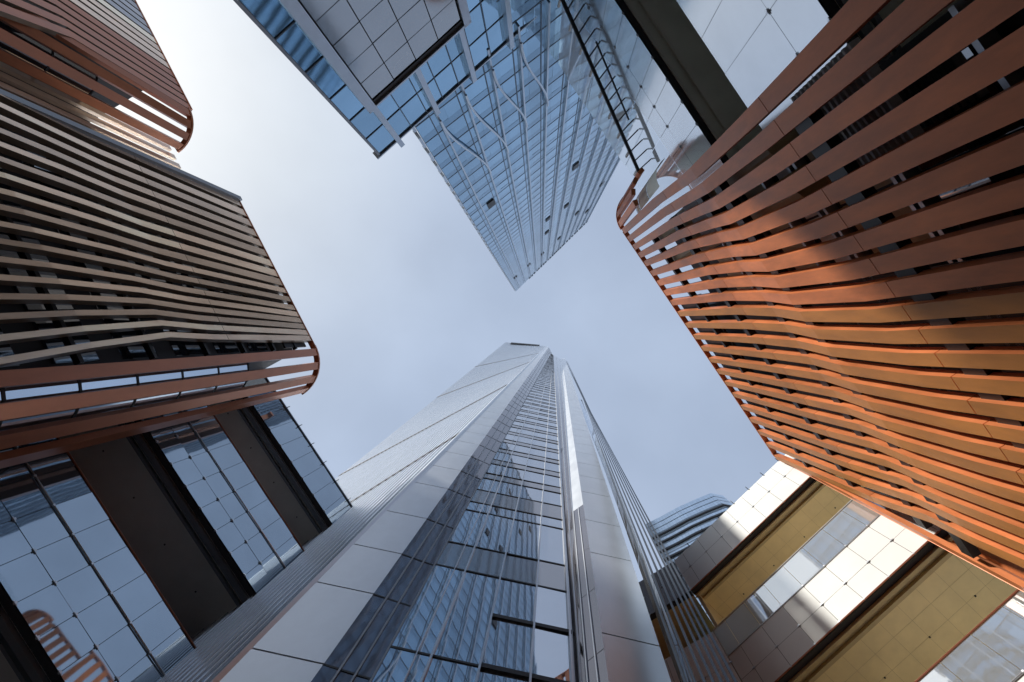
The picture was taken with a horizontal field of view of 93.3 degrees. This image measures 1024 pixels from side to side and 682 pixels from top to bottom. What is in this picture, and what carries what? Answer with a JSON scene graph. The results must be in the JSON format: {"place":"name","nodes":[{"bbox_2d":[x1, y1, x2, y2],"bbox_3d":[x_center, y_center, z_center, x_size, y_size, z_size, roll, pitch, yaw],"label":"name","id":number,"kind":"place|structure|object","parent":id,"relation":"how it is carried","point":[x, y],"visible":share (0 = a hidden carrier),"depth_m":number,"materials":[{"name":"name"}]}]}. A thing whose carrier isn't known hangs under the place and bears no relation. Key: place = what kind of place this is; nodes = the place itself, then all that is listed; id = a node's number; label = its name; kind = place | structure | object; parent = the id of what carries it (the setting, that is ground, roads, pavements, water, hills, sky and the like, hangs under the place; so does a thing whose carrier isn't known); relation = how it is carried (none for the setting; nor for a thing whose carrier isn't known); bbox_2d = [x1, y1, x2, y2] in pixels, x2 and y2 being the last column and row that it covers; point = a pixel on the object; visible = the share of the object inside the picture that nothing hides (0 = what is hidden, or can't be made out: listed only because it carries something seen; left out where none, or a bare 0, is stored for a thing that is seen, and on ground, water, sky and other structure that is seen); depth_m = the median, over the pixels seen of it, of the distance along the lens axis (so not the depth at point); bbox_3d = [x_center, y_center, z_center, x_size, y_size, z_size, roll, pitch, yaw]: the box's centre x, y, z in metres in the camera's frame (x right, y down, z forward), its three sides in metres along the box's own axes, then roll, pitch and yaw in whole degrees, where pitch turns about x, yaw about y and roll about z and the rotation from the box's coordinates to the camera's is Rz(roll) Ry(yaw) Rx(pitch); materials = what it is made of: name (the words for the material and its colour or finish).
{"place":"outdoors","nodes":[
{"label":"outdoors","id":0,"kind":"place"},
{"bbox_2d":[90,0,784,581],"label":"sky","id":1,"kind":"structure","parent":0,"point":[397,293],"materials":[{"name":"blue"}]},
{"bbox_2d":[158,342,736,681],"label":"glass skyscraper","id":2,"kind":"structure","parent":0,"point":[474,533],"depth_m":23.69,"materials":[{"name":"grey"}]},
{"bbox_2d":[646,493,732,621],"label":"curved tower","id":3,"kind":"structure","parent":0,"point":[678,529],"depth_m":172.41,"materials":[{"name":"blue glass"}]},
{"label":"plaza ground","id":4,"kind":"structure","parent":0,"visible":0},
{"bbox_2d":[0,0,319,468],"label":"louvred building","id":5,"kind":"structure","parent":4,"relation":"on","point":[148,283],"depth_m":30.88,"materials":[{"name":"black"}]},
{"bbox_2d":[0,168,11,188],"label":"inner window","id":6,"kind":"structure","parent":5,"relation":"in","point":[7,186],"depth_m":25.51,"materials":[{"name":"black glass"}]},
{"bbox_2d":[0,344,19,365],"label":"inner window","id":7,"kind":"structure","parent":5,"relation":"in","point":[5,350],"depth_m":21.39,"materials":[{"name":"black glass"}]},
{"bbox_2d":[0,187,21,208],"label":"inner window","id":8,"kind":"structure","parent":5,"relation":"in","point":[8,203],"depth_m":25.24,"materials":[{"name":"black glass"}]},
{"bbox_2d":[11,218,31,237],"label":"inner window","id":9,"kind":"structure","parent":5,"relation":"in","point":[16,221],"depth_m":25.19,"materials":[{"name":"black glass"}]},
{"bbox_2d":[0,233,48,261],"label":"inner window","id":10,"kind":"structure","parent":5,"relation":"in","point":[4,253],"depth_m":24.78,"materials":[{"name":"black glass"}]},
{"bbox_2d":[4,268,56,277],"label":"inner window","id":11,"kind":"structure","parent":5,"relation":"in","point":[19,272],"depth_m":23.92,"materials":[{"name":"black glass"}]},
{"bbox_2d":[5,128,58,163],"bbox_3d":[-28.116,-11.410,28.400,0.002,2.450,1.440,-28,-91,4],"label":"inner window","id":12,"kind":"structure","parent":5,"relation":"in","point":[5,128],"depth_m":27.90,"materials":[{"name":"black glass"}]},
{"bbox_2d":[13,286,73,311],"bbox_3d":[-23.471,-2.059,24.346,0.009,2.450,1.440,-28,-91,4],"label":"inner window","id":13,"kind":"structure","parent":5,"relation":"in","point":[19,289],"depth_m":23.89,"materials":[{"name":"black glass"}]},
{"bbox_2d":[22,161,66,178],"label":"inner window","id":14,"kind":"structure","parent":5,"relation":"in","point":[30,165],"depth_m":27.94,"materials":[{"name":"black glass"}]},
{"bbox_2d":[31,178,75,199],"bbox_3d":[-26.713,-8.759,28.353,0.007,2.450,1.440,-27,-91,4],"label":"inner window","id":15,"kind":"structure","parent":5,"relation":"in","point":[33,180],"depth_m":27.86,"materials":[{"name":"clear glass"}]},
{"bbox_2d":[32,319,88,338],"bbox_3d":[-22.765,-0.736,24.322,0.005,2.450,1.440,-28,-91,4],"label":"inner window","id":16,"kind":"structure","parent":5,"relation":"in","point":[40,325],"depth_m":24.05,"materials":[{"name":"black glass"}]},
{"bbox_2d":[41,198,91,227],"bbox_3d":[-26.021,-7.428,28.330,0.009,2.450,1.440,-28,-91,4],"label":"inner window","id":17,"kind":"structure","parent":5,"relation":"in","point":[68,206],"depth_m":27.95,"materials":[{"name":"black glass"}]},
{"bbox_2d":[41,340,99,362],"bbox_3d":[-22.117,0.505,24.301,0.004,2.450,1.240,-28,-91,4],"label":"inner window","id":18,"kind":"structure","parent":5,"relation":"in","point":[48,344],"depth_m":23.91,"materials":[{"name":"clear glass"}]},
{"bbox_2d":[57,229,99,242],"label":"inner window","id":19,"kind":"structure","parent":5,"relation":"in","point":[60,231],"depth_m":27.90,"materials":[{"name":"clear glass"}]},
{"bbox_2d":[65,245,114,272],"bbox_3d":[-24.617,-4.777,28.283,0.013,2.450,1.440,-28,-91,4],"label":"inner window","id":20,"kind":"structure","parent":5,"relation":"in","point":[78,264],"depth_m":27.88,"materials":[{"name":"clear glass"}]},
{"bbox_2d":[82,277,120,283],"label":"inner window","id":21,"kind":"structure","parent":5,"relation":"in","point":[84,279],"depth_m":27.80,"materials":[{"name":"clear glass"}]},
{"bbox_2d":[85,174,123,201],"bbox_3d":[-27.154,-10.154,32.267,0.003,2.450,1.440,-28,-91,4],"label":"inner window","id":22,"kind":"structure","parent":5,"relation":"in","point":[85,174],"depth_m":32.15,"materials":[{"name":"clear glass"}]},
{"bbox_2d":[90,292,133,309],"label":"inner window","id":23,"kind":"structure","parent":5,"relation":"in","point":[100,307],"depth_m":27.77,"materials":[{"name":"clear glass"}]},
{"bbox_2d":[98,203,131,216],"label":"inner window","id":24,"kind":"structure","parent":5,"relation":"in","point":[98,203],"depth_m":32.04,"materials":[{"name":"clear glass"}]},
{"bbox_2d":[106,218,138,236],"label":"inner window","id":25,"kind":"structure","parent":5,"relation":"in","point":[106,218],"depth_m":31.90,"materials":[{"name":"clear glass"}]},
{"bbox_2d":[103,318,146,337],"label":"inner window","id":26,"kind":"structure","parent":5,"relation":"in","point":[124,334],"depth_m":27.79,"materials":[{"name":"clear glass"}]},
{"bbox_2d":[121,237,152,256],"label":"inner window","id":27,"kind":"structure","parent":5,"relation":"in","point":[124,237],"depth_m":32.24,"materials":[{"name":"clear glass"}]},
{"bbox_2d":[118,342,157,358],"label":"inner window","id":28,"kind":"structure","parent":5,"relation":"in","point":[131,351],"depth_m":27.85,"materials":[{"name":"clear glass"}]},
{"bbox_2d":[128,260,159,277],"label":"inner window","id":29,"kind":"structure","parent":5,"relation":"in","point":[129,261],"depth_m":31.81,"materials":[{"name":"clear glass"}]},
{"bbox_2d":[136,276,167,292],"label":"inner window","id":30,"kind":"structure","parent":5,"relation":"in","point":[163,281],"depth_m":32.32,"materials":[{"name":"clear glass"}]},
{"bbox_2d":[150,216,175,230],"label":"inner window","id":31,"kind":"structure","parent":5,"relation":"in","point":[166,216],"depth_m":36.02,"materials":[{"name":"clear glass"}]},
{"bbox_2d":[157,235,182,243],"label":"inner window","id":32,"kind":"structure","parent":5,"relation":"in","point":[157,235],"depth_m":35.95,"materials":[{"name":"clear glass"}]},
{"bbox_2d":[158,319,191,332],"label":"inner window","id":33,"kind":"structure","parent":5,"relation":"in","point":[165,330],"depth_m":31.88,"materials":[{"name":"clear glass"}]},
{"bbox_2d":[165,249,195,267],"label":"inner window","id":34,"kind":"structure","parent":5,"relation":"in","point":[165,249],"depth_m":35.87,"materials":[{"name":"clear glass"}]},
{"bbox_2d":[169,341,202,355],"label":"inner window","id":35,"kind":"structure","parent":5,"relation":"in","point":[179,347],"depth_m":31.95,"materials":[{"name":"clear glass"}]},
{"bbox_2d":[176,272,200,278],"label":"inner window","id":36,"kind":"structure","parent":5,"relation":"in","point":[182,274],"depth_m":35.95,"materials":[{"name":"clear glass"}]},
{"bbox_2d":[182,284,209,299],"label":"inner window","id":37,"kind":"structure","parent":5,"relation":"in","point":[184,285],"depth_m":35.92,"materials":[{"name":"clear glass"}]},
{"bbox_2d":[214,272,234,285],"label":"inner window","id":38,"kind":"structure","parent":5,"relation":"in","point":[216,272],"depth_m":40.02,"materials":[{"name":"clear glass"}]},
{"bbox_2d":[212,342,238,352],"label":"inner window","id":39,"kind":"structure","parent":5,"relation":"in","point":[221,347],"depth_m":35.87,"materials":[{"name":"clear glass"}]},
{"bbox_2d":[220,291,239,295],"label":"inner window","id":40,"kind":"structure","parent":5,"relation":"in","point":[220,291],"depth_m":39.88,"materials":[{"name":"black glass"}]},
{"bbox_2d":[246,342,267,350],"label":"inner window","id":41,"kind":"structure","parent":5,"relation":"in","point":[253,346],"depth_m":39.75,"materials":[{"name":"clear glass"}]},
{"bbox_2d":[0,378,352,681],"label":"glass fronted block","id":42,"kind":"structure","parent":4,"relation":"on","point":[144,557],"depth_m":30.72,"materials":[{"name":"blue glass"}]},
{"bbox_2d":[233,0,536,158],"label":"glass podium","id":43,"kind":"object","parent":4,"relation":"on","point":[438,78],"visible":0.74,"depth_m":34.73,"materials":[{"name":"blue glass"}]},
{"bbox_2d":[278,0,471,113],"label":"panel box","id":44,"kind":"object","parent":43,"relation":"attached to","point":[375,53],"visible":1,"depth_m":26.98,"materials":[{"name":"grey"}]},
{"bbox_2d":[412,0,635,290],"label":"office tower","id":45,"kind":"structure","parent":4,"relation":"on","point":[522,150],"depth_m":62.71,"materials":[{"name":"blue glass"}]},
{"bbox_2d":[487,199,494,208],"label":"open window","id":46,"kind":"structure","parent":45,"relation":"in","point":[490,204],"depth_m":74.79,"materials":[{"name":"black glass"}]},
{"bbox_2d":[572,161,578,170],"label":"open window","id":47,"kind":"structure","parent":45,"relation":"in","point":[576,165],"depth_m":91.57,"materials":[{"name":"glass"}]},
{"bbox_2d":[556,0,958,223],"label":"glass fronted block","id":48,"kind":"structure","parent":4,"relation":"on","point":[696,78],"depth_m":31.48,"materials":[{"name":"grey"}]},
{"bbox_2d":[557,0,650,175],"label":"ladder","id":49,"kind":"object","parent":48,"relation":"attached to","point":[592,67],"visible":0.98,"depth_m":38.56,"materials":[{"name":"black metal"}]},
{"bbox_2d":[616,0,1023,591],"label":"louvred building","id":50,"kind":"structure","parent":4,"relation":"on","point":[844,230],"depth_m":18.41,"materials":[{"name":"ceramic"}]},
{"bbox_2d":[639,454,1023,681],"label":"glass fronted block","id":51,"kind":"structure","parent":4,"relation":"on","point":[788,573],"depth_m":31.22,"materials":[{"name":"metal"}]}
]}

